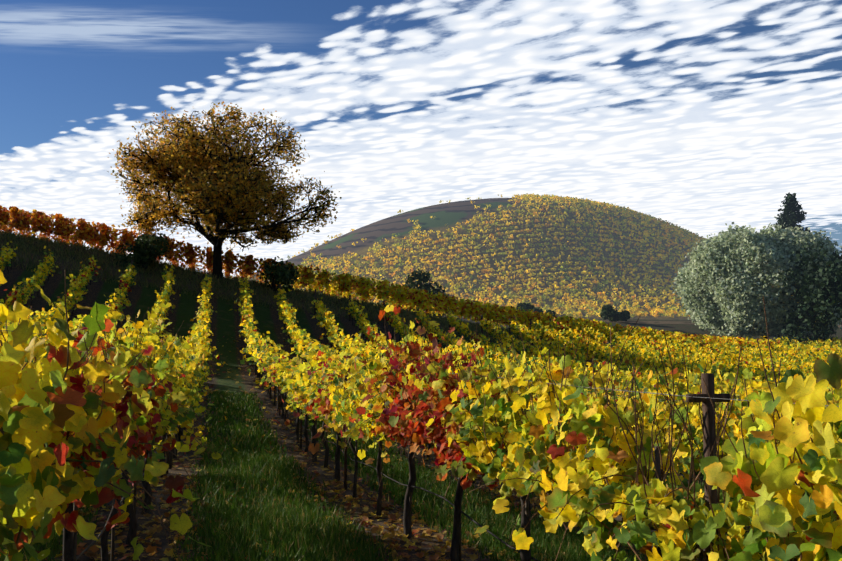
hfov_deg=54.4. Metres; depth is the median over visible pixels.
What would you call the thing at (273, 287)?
bush
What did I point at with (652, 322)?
field
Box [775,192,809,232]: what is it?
conifer tree
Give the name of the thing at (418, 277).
cleaves shrub
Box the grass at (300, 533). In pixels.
[0,227,836,560]
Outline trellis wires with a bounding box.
[0,330,838,560]
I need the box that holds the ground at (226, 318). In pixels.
[0,198,841,560]
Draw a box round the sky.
[0,0,841,276]
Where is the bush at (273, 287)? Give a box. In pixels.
[264,267,284,291]
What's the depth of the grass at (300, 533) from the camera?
9.95 m
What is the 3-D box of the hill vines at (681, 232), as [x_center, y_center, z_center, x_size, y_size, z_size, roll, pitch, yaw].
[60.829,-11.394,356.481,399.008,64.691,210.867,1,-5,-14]
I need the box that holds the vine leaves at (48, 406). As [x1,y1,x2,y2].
[0,269,841,560]
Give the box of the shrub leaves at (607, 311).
[600,304,629,321]
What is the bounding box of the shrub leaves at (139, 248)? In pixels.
[114,233,171,271]
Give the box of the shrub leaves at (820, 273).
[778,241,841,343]
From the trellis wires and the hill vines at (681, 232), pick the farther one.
the hill vines at (681, 232)
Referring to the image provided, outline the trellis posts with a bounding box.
[0,245,841,560]
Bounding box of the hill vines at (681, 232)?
[232,193,706,317]
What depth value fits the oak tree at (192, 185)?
57.44 m
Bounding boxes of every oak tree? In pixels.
[107,101,341,278]
[671,216,841,338]
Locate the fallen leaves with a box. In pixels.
[31,309,837,560]
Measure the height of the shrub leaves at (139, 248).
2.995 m
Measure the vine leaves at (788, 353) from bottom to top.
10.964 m
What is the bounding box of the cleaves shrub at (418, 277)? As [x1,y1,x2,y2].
[379,269,448,319]
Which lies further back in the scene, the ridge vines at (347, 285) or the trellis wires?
the ridge vines at (347, 285)
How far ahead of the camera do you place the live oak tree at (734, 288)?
94.17 m
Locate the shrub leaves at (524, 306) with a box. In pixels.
[516,302,555,315]
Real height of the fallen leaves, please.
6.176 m
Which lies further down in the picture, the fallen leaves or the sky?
the fallen leaves
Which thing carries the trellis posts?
on the ground at (226, 318)
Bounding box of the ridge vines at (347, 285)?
[0,205,781,352]
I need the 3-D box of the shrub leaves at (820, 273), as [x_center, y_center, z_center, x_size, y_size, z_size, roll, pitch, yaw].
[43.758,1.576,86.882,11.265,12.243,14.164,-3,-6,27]
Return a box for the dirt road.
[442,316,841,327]
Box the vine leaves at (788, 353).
[0,241,841,399]
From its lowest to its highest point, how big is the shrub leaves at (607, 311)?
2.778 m

